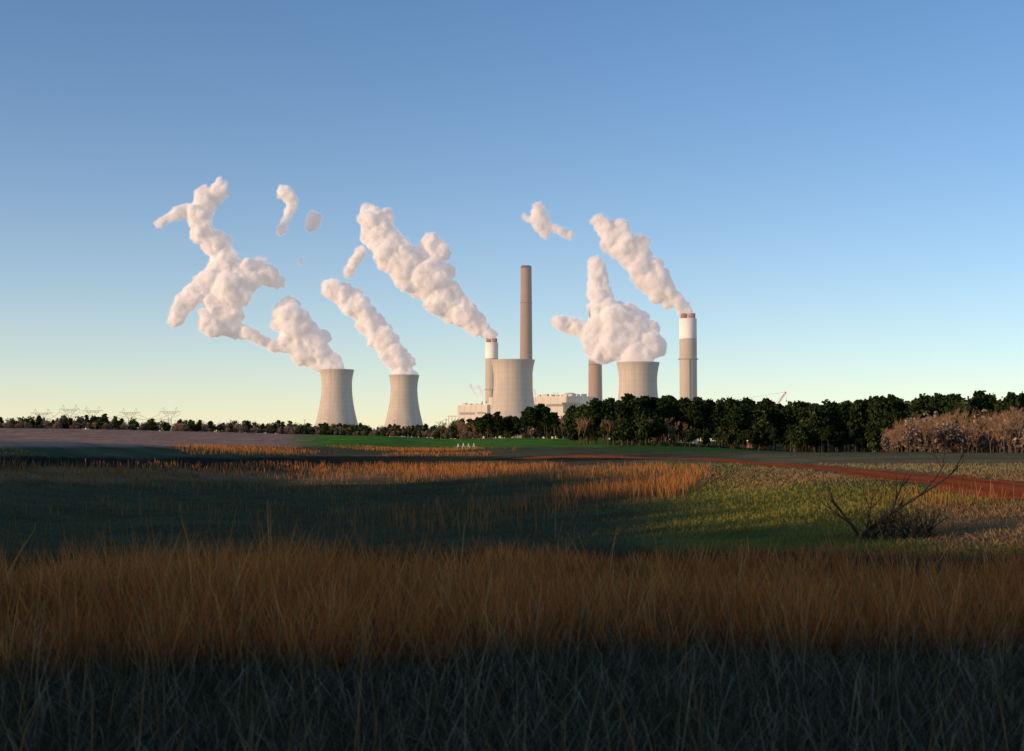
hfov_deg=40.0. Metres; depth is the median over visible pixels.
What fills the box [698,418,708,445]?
pine tree
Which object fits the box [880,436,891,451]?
bare tree
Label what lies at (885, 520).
bare shrub
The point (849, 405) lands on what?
pine tree
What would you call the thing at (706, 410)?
pine tree
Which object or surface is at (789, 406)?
tree leaf
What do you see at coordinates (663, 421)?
pine tree
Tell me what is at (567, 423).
tree
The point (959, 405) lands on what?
tree leaf
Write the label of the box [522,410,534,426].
pine tree
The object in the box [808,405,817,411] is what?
pine tree
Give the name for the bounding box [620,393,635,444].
pine tree
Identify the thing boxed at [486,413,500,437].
tree
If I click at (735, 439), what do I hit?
tree
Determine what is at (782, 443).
tree leaf
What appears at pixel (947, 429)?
bare tree
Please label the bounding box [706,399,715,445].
pine tree
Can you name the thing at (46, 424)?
bare tree
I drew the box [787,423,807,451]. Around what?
tree
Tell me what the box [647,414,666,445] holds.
tree
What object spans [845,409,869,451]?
tree leaf
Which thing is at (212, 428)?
tree leaf
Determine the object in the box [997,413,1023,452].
bush
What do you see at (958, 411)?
bare tree
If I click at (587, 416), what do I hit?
pine tree
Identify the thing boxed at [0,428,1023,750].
ground
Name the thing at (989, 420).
bare tree
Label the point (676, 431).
tree
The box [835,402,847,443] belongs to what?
pine tree
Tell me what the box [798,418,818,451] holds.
tree
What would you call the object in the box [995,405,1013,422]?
pine tree
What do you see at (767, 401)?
pine tree
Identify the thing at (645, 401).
pine tree
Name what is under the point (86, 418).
pine tree
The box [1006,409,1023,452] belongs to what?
bare tree
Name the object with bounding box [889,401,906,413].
pine tree
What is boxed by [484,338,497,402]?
scrubber stack
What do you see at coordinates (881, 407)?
pine tree
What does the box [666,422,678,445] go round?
bare tree
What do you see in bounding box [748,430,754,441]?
pine tree
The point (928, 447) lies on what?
bare tree
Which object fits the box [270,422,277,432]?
tree leaf
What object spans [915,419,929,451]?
bare tree
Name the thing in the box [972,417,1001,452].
bare tree
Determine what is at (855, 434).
pine tree
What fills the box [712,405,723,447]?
pine tree
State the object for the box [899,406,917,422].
pine tree
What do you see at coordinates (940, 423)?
bare tree
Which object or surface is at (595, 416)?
pine tree
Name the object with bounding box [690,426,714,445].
tree
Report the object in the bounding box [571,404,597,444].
tree
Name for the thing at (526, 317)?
chimney
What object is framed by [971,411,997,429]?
bare tree
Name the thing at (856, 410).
pine tree
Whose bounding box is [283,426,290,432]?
bare tree
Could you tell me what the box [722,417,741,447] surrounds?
tree leaf
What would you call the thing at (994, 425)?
bare tree
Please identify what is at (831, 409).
pine tree
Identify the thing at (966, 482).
dirt road
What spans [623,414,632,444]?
tree
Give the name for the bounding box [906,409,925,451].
tree leaf
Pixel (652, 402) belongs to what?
pine tree
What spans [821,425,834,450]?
pine tree
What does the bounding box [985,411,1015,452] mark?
bare tree
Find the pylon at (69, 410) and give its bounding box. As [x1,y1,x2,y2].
[59,405,76,418]
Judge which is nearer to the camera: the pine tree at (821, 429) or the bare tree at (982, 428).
the bare tree at (982, 428)
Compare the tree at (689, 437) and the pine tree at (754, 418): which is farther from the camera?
the pine tree at (754, 418)
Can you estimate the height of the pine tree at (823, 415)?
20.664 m
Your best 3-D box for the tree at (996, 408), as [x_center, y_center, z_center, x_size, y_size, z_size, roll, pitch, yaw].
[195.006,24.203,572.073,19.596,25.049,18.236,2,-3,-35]
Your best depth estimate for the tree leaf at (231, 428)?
1177.93 m
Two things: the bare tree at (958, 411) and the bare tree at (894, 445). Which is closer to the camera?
the bare tree at (958, 411)
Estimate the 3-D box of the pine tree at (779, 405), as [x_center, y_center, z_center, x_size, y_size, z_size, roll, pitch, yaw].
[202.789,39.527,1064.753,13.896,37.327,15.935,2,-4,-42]
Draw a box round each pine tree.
[35,415,40,427]
[83,415,89,428]
[243,420,250,432]
[421,423,428,430]
[477,417,485,438]
[482,413,493,426]
[494,414,502,429]
[504,416,512,437]
[505,416,514,437]
[511,416,519,428]
[520,410,528,437]
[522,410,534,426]
[528,407,538,437]
[532,405,541,437]
[535,403,544,437]
[541,406,554,437]
[541,408,552,432]
[550,412,560,434]
[566,407,573,417]
[573,405,586,444]
[584,408,591,433]
[586,400,603,444]
[590,399,604,444]
[601,399,610,440]
[603,400,615,442]
[606,408,616,444]
[613,403,627,444]
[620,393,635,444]
[629,404,643,444]
[632,399,640,405]
[640,395,654,443]
[645,410,653,444]
[650,397,656,443]
[650,407,666,422]
[651,398,667,444]
[652,408,665,445]
[656,402,669,445]
[661,395,673,443]
[664,399,680,444]
[666,400,685,445]
[678,397,691,445]
[684,405,695,445]
[685,400,706,446]
[691,400,712,446]
[692,396,704,445]
[694,429,701,437]
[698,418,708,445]
[705,406,722,447]
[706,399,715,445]
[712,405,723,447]
[716,398,726,447]
[718,403,732,448]
[723,397,743,448]
[727,406,748,448]
[740,403,748,447]
[742,400,752,447]
[743,396,755,447]
[743,429,750,449]
[748,405,763,417]
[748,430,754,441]
[751,412,766,422]
[762,398,775,449]
[764,405,776,450]
[764,425,772,439]
[769,428,778,440]
[775,403,783,449]
[777,407,791,451]
[782,415,795,451]
[783,432,787,450]
[785,424,794,442]
[790,400,806,451]
[796,417,805,425]
[797,408,808,451]
[807,431,819,450]
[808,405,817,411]
[809,413,821,451]
[816,407,836,451]
[817,404,838,447]
[818,427,826,451]
[821,399,837,451]
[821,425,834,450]
[831,405,849,431]
[831,409,850,451]
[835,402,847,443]
[839,431,849,451]
[844,402,855,448]
[846,402,864,451]
[849,428,863,451]
[856,403,871,451]
[859,398,875,409]
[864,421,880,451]
[867,395,889,451]
[879,412,897,433]
[886,394,899,403]
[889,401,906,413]
[890,408,902,451]
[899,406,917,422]
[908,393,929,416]
[910,405,921,413]
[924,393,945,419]
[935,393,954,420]
[945,394,963,410]
[966,405,978,452]
[970,398,992,452]
[973,390,993,409]
[989,398,1000,452]
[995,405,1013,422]
[1001,392,1023,412]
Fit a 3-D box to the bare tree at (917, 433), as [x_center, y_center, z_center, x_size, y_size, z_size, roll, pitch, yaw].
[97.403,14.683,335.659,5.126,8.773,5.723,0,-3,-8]
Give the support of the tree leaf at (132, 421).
on the ground at (118, 446)
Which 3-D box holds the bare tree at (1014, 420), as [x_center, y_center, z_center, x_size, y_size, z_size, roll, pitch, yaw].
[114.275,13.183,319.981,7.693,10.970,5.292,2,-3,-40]
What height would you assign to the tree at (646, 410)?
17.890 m
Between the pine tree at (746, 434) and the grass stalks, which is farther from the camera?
the pine tree at (746, 434)
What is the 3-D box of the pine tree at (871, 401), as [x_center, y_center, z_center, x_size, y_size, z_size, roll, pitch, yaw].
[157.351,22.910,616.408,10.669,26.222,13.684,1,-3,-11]
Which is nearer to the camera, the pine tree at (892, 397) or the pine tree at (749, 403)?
the pine tree at (892, 397)
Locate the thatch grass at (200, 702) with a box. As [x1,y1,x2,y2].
[0,585,1023,750]
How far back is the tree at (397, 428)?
1768.25 m
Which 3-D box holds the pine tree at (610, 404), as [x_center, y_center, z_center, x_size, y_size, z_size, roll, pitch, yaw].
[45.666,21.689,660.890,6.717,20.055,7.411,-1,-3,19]
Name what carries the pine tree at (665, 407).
on the ground at (118, 446)
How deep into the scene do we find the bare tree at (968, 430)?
353.47 m
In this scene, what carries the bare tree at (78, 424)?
on the ground at (118, 446)
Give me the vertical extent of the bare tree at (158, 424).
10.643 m
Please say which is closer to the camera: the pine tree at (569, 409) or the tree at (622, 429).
the tree at (622, 429)
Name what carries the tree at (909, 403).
on the ground at (118, 446)
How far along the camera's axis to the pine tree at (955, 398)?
585.33 m
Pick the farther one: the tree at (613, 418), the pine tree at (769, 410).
the pine tree at (769, 410)
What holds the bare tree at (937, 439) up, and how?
on the ground at (118, 446)
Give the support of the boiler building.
on the ground at (118, 446)
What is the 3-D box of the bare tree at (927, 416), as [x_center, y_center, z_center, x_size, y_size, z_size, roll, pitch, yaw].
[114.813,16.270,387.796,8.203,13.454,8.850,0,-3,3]
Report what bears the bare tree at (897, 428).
on the ground at (118, 446)
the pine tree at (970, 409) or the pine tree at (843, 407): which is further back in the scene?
the pine tree at (843, 407)
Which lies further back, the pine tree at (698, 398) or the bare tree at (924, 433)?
the pine tree at (698, 398)
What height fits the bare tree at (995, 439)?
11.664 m
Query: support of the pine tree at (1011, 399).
on the ground at (118, 446)
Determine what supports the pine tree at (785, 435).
on the ground at (118, 446)
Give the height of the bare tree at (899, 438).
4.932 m
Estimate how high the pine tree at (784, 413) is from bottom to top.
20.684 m
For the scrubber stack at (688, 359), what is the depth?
2126.04 m
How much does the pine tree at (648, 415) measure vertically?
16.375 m
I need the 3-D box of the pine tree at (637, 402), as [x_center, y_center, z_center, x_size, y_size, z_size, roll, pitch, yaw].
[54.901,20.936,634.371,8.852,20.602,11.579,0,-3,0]
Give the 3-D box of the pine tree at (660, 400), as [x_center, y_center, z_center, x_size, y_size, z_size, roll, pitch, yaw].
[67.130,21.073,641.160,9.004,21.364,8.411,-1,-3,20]
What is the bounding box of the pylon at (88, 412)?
[83,406,102,416]
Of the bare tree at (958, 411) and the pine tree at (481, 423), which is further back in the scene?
the pine tree at (481, 423)
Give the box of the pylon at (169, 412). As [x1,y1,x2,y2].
[161,407,178,423]
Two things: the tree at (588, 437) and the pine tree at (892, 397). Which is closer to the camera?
the tree at (588, 437)
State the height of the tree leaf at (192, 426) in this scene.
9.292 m
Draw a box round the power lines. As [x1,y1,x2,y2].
[31,412,179,419]
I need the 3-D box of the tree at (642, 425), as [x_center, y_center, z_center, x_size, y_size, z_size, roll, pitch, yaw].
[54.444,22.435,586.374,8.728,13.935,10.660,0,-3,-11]
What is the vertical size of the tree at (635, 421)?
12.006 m
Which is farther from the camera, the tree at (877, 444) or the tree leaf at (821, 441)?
the tree leaf at (821, 441)
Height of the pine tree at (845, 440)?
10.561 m
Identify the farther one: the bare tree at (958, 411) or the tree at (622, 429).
the tree at (622, 429)
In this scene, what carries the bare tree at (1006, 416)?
on the ground at (118, 446)
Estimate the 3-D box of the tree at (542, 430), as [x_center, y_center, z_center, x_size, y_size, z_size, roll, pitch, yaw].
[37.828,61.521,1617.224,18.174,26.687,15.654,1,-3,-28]
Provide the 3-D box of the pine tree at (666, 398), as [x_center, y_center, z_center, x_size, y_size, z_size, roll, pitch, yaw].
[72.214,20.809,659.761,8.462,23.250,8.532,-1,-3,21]
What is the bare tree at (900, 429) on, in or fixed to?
on the ground at (118, 446)
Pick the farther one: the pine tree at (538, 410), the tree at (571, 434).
the pine tree at (538, 410)
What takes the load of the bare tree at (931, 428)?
on the ground at (118, 446)
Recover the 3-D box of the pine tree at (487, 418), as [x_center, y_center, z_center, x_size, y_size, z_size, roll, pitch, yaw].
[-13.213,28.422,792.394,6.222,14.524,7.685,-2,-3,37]
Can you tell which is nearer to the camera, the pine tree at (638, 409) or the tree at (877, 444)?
the tree at (877, 444)
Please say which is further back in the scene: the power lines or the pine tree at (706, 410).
the power lines
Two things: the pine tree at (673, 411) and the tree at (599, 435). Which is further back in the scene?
the tree at (599, 435)
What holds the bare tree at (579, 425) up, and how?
on the ground at (118, 446)
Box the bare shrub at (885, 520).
[822,427,968,539]
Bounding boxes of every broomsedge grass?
[0,442,1023,540]
[0,500,1023,691]
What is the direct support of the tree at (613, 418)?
on the ground at (118, 446)
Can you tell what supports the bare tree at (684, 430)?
on the ground at (118, 446)
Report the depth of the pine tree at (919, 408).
615.74 m
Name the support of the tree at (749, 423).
on the ground at (118, 446)
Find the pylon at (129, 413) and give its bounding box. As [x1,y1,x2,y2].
[122,408,139,425]
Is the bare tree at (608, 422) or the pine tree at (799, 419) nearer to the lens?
the bare tree at (608, 422)
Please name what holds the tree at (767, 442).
on the ground at (118, 446)
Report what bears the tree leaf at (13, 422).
on the ground at (118, 446)
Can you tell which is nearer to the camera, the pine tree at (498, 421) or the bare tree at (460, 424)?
the pine tree at (498, 421)
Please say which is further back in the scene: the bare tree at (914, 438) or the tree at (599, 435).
the tree at (599, 435)
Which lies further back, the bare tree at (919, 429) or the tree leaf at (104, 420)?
the tree leaf at (104, 420)
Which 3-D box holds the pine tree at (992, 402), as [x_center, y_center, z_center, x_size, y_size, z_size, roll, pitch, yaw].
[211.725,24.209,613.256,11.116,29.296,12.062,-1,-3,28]
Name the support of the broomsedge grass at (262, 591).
on the ground at (118, 446)
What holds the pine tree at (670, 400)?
on the ground at (118, 446)
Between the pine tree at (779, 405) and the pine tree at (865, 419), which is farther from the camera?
the pine tree at (779, 405)
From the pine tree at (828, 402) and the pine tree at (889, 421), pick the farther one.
the pine tree at (828, 402)
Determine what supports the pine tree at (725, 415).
on the ground at (118, 446)
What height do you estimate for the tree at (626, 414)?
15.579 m
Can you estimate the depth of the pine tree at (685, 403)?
634.38 m
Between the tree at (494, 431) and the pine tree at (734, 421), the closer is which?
the pine tree at (734, 421)
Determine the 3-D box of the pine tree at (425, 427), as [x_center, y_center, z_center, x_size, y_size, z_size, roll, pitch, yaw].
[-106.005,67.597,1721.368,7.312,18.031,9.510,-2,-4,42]
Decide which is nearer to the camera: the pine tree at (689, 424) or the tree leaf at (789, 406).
the pine tree at (689, 424)
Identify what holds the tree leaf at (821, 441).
on the ground at (118, 446)
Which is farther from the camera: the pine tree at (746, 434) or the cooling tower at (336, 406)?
the cooling tower at (336, 406)
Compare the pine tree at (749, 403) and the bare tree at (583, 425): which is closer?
the bare tree at (583, 425)
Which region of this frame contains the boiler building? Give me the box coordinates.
[447,392,597,438]
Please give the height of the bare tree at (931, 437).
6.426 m
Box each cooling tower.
[315,369,357,425]
[384,374,427,437]
[483,359,541,438]
[609,361,663,441]
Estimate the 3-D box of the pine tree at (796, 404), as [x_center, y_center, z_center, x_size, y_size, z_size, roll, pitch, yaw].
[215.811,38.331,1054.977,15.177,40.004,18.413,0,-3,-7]
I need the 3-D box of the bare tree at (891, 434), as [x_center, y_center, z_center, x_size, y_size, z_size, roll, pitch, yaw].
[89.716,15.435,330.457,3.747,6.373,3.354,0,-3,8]
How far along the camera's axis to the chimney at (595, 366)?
2642.64 m
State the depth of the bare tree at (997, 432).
331.88 m
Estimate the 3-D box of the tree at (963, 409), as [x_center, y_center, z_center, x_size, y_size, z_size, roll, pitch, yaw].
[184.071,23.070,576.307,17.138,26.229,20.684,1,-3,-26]
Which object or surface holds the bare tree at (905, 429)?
on the ground at (118, 446)
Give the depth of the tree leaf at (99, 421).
1108.79 m
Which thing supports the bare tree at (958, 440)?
on the ground at (118, 446)
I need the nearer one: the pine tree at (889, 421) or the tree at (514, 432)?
the pine tree at (889, 421)
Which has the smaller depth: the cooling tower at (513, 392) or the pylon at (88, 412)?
the cooling tower at (513, 392)
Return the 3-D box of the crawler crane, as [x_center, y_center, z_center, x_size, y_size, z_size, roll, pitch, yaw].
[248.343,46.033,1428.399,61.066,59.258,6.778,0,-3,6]
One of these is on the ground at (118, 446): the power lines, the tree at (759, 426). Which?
the tree at (759, 426)
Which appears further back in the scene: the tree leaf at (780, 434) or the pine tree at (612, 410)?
the tree leaf at (780, 434)
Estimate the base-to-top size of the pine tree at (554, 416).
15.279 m
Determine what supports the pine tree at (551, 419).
on the ground at (118, 446)
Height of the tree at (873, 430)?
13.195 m
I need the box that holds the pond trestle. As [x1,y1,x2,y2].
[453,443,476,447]
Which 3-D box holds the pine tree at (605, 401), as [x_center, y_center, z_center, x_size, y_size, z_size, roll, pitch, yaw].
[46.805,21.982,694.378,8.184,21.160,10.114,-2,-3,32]
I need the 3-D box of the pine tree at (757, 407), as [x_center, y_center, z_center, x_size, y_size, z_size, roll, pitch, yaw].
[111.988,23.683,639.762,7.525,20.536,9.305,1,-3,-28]
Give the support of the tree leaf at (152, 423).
on the ground at (118, 446)
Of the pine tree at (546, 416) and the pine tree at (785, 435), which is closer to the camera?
the pine tree at (785, 435)
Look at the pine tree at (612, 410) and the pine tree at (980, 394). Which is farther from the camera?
the pine tree at (612, 410)
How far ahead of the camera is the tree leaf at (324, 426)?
1693.26 m
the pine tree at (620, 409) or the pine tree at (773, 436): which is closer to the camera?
the pine tree at (773, 436)
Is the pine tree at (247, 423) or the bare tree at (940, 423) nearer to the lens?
the bare tree at (940, 423)
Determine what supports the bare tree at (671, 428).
on the ground at (118, 446)
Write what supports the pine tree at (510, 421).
on the ground at (118, 446)
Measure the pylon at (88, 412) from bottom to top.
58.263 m
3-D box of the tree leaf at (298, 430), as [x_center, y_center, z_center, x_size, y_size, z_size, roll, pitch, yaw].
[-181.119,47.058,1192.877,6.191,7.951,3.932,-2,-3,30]
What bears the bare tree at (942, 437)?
on the ground at (118, 446)
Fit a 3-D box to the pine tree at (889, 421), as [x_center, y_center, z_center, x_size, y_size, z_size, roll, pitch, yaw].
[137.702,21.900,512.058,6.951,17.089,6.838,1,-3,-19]
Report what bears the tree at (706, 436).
on the ground at (118, 446)
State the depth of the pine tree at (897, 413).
578.90 m
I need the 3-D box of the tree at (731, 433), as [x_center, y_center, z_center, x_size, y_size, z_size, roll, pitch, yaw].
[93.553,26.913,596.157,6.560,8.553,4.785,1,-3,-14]
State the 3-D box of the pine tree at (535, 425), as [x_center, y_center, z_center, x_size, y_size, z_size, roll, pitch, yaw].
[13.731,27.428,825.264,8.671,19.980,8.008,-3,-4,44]
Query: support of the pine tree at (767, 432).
on the ground at (118, 446)
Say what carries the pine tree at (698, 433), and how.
on the ground at (118, 446)
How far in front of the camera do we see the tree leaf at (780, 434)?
654.06 m
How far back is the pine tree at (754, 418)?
599.45 m
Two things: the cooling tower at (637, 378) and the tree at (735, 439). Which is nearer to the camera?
the tree at (735, 439)
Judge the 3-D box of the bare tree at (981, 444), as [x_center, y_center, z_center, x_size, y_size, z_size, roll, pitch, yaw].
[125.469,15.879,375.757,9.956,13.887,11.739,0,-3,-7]
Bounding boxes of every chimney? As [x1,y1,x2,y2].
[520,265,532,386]
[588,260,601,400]
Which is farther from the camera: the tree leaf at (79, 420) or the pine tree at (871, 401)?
the tree leaf at (79, 420)
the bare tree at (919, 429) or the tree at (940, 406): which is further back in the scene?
the tree at (940, 406)
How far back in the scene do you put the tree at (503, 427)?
866.41 m
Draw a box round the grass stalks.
[0,555,1023,750]
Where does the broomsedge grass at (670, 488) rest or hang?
on the ground at (118, 446)
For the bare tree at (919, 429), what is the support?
on the ground at (118, 446)
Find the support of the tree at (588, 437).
on the ground at (118, 446)
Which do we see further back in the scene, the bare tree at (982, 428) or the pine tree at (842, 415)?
the pine tree at (842, 415)
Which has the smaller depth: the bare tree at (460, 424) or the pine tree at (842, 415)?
the pine tree at (842, 415)
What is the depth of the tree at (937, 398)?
600.20 m
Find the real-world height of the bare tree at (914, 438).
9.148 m
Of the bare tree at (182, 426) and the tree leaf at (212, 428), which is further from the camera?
the tree leaf at (212, 428)
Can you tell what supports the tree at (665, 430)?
on the ground at (118, 446)
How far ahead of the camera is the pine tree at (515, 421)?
857.59 m
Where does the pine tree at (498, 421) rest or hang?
on the ground at (118, 446)
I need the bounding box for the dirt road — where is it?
[512,455,1023,499]
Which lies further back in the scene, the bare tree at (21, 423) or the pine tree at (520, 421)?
the bare tree at (21, 423)
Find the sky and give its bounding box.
[0,0,1023,440]
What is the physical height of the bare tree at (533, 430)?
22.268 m
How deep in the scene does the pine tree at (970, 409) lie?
573.58 m
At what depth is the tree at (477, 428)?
809.88 m
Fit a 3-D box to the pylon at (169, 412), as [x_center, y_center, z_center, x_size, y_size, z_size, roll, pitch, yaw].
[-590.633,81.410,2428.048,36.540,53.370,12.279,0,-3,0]
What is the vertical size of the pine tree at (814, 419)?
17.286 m
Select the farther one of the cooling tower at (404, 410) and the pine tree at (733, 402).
the cooling tower at (404, 410)
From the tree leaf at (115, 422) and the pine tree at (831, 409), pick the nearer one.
the pine tree at (831, 409)
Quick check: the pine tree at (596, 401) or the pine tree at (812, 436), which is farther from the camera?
the pine tree at (596, 401)
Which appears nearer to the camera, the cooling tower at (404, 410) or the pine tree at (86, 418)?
the pine tree at (86, 418)
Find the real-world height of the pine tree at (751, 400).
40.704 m
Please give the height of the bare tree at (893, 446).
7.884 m
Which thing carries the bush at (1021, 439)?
on the ground at (118, 446)
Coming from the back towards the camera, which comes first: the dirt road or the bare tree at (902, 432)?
the bare tree at (902, 432)
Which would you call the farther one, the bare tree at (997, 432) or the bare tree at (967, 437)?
the bare tree at (967, 437)
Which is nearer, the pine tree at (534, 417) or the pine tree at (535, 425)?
the pine tree at (534, 417)
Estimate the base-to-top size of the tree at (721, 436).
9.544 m
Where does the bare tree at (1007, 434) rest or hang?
on the ground at (118, 446)
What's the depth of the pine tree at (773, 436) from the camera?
578.98 m
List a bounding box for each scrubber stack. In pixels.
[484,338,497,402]
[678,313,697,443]
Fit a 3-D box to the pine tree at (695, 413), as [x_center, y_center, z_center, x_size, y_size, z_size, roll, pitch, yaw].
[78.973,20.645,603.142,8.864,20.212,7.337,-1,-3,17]
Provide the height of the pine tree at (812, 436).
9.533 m
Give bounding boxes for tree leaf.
[9,417,16,427]
[63,420,68,428]
[74,419,82,427]
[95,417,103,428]
[98,416,109,428]
[111,417,119,428]
[127,417,138,429]
[145,419,157,429]
[166,423,171,430]
[188,422,196,430]
[210,424,216,431]
[227,423,233,431]
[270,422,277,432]
[295,427,301,433]
[320,422,328,431]
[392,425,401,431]
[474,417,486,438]
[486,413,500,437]
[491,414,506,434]
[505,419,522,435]
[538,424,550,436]
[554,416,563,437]
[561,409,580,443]
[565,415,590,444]
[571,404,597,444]
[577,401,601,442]
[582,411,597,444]
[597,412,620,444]
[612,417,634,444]
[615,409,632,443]
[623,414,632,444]
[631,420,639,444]
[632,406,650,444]
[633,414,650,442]
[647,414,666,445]
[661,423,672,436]
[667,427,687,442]
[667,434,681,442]
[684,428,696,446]
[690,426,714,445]
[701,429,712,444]
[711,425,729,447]
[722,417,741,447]
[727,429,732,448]
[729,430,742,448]
[740,406,756,448]
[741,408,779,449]
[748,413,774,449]
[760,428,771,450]
[764,418,784,450]
[779,401,805,445]
[779,403,791,450]
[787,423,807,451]
[797,409,824,449]
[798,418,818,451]
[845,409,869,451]
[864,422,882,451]
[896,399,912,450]
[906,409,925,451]
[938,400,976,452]
[944,396,971,452]
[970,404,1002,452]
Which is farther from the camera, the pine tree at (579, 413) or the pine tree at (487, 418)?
the pine tree at (487, 418)
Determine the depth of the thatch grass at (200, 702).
8.29 m
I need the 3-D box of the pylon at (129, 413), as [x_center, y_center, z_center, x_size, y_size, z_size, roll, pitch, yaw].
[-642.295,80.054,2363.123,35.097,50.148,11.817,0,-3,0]
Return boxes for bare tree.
[17,419,26,427]
[38,419,50,428]
[41,420,49,428]
[73,422,80,428]
[81,419,88,428]
[154,420,160,430]
[178,422,187,430]
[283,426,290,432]
[455,420,463,438]
[529,426,541,436]
[574,418,586,444]
[578,418,592,434]
[602,421,615,435]
[665,418,680,445]
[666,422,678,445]
[676,423,694,446]
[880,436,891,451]
[882,429,901,451]
[884,429,900,451]
[886,429,900,444]
[890,434,901,451]
[893,419,906,451]
[893,423,909,451]
[893,424,903,451]
[900,415,919,451]
[900,416,926,451]
[907,417,932,451]
[911,419,930,448]
[915,410,939,450]
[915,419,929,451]
[921,421,938,444]
[923,429,938,451]
[924,423,955,451]
[926,431,937,451]
[928,416,949,451]
[936,426,955,451]
[937,422,962,449]
[940,412,967,451]
[943,415,969,451]
[947,408,976,452]
[961,423,971,452]
[963,427,969,452]
[965,409,1001,452]
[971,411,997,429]
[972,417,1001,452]
[972,419,985,452]
[975,422,996,452]
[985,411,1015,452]
[985,417,1004,452]
[985,426,1003,452]
[990,419,1001,452]
[993,408,1020,452]
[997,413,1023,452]
[997,435,1022,452]
[998,422,1017,452]
[999,413,1023,452]
[1005,412,1023,452]
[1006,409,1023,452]
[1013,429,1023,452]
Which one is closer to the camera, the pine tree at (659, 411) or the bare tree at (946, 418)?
the bare tree at (946, 418)
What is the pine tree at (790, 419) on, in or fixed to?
on the ground at (118, 446)
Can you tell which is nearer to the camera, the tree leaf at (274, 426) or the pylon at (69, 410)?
the tree leaf at (274, 426)
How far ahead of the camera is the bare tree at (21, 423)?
1171.20 m
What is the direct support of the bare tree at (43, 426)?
on the ground at (118, 446)
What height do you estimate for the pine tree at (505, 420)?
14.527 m
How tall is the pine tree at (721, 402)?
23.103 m
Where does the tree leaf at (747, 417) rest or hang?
on the ground at (118, 446)
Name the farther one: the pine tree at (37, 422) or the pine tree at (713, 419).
the pine tree at (37, 422)
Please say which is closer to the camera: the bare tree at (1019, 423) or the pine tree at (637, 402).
the bare tree at (1019, 423)
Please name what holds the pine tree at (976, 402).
on the ground at (118, 446)
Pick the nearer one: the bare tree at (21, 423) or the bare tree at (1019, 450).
the bare tree at (1019, 450)
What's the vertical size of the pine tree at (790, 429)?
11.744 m
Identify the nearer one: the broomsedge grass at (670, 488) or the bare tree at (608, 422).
the broomsedge grass at (670, 488)
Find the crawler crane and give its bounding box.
[746,392,786,447]
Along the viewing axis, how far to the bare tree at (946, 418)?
356.31 m
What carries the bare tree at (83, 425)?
on the ground at (118, 446)
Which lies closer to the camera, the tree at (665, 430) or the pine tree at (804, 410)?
the pine tree at (804, 410)
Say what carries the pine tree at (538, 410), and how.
on the ground at (118, 446)
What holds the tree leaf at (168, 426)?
on the ground at (118, 446)
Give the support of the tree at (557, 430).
on the ground at (118, 446)
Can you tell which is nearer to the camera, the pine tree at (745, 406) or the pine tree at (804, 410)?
the pine tree at (804, 410)
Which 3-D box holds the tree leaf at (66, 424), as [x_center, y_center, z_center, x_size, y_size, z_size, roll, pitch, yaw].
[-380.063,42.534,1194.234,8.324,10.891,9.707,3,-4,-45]
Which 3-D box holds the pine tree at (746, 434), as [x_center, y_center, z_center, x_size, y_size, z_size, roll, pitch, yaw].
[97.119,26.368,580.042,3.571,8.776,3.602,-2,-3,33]

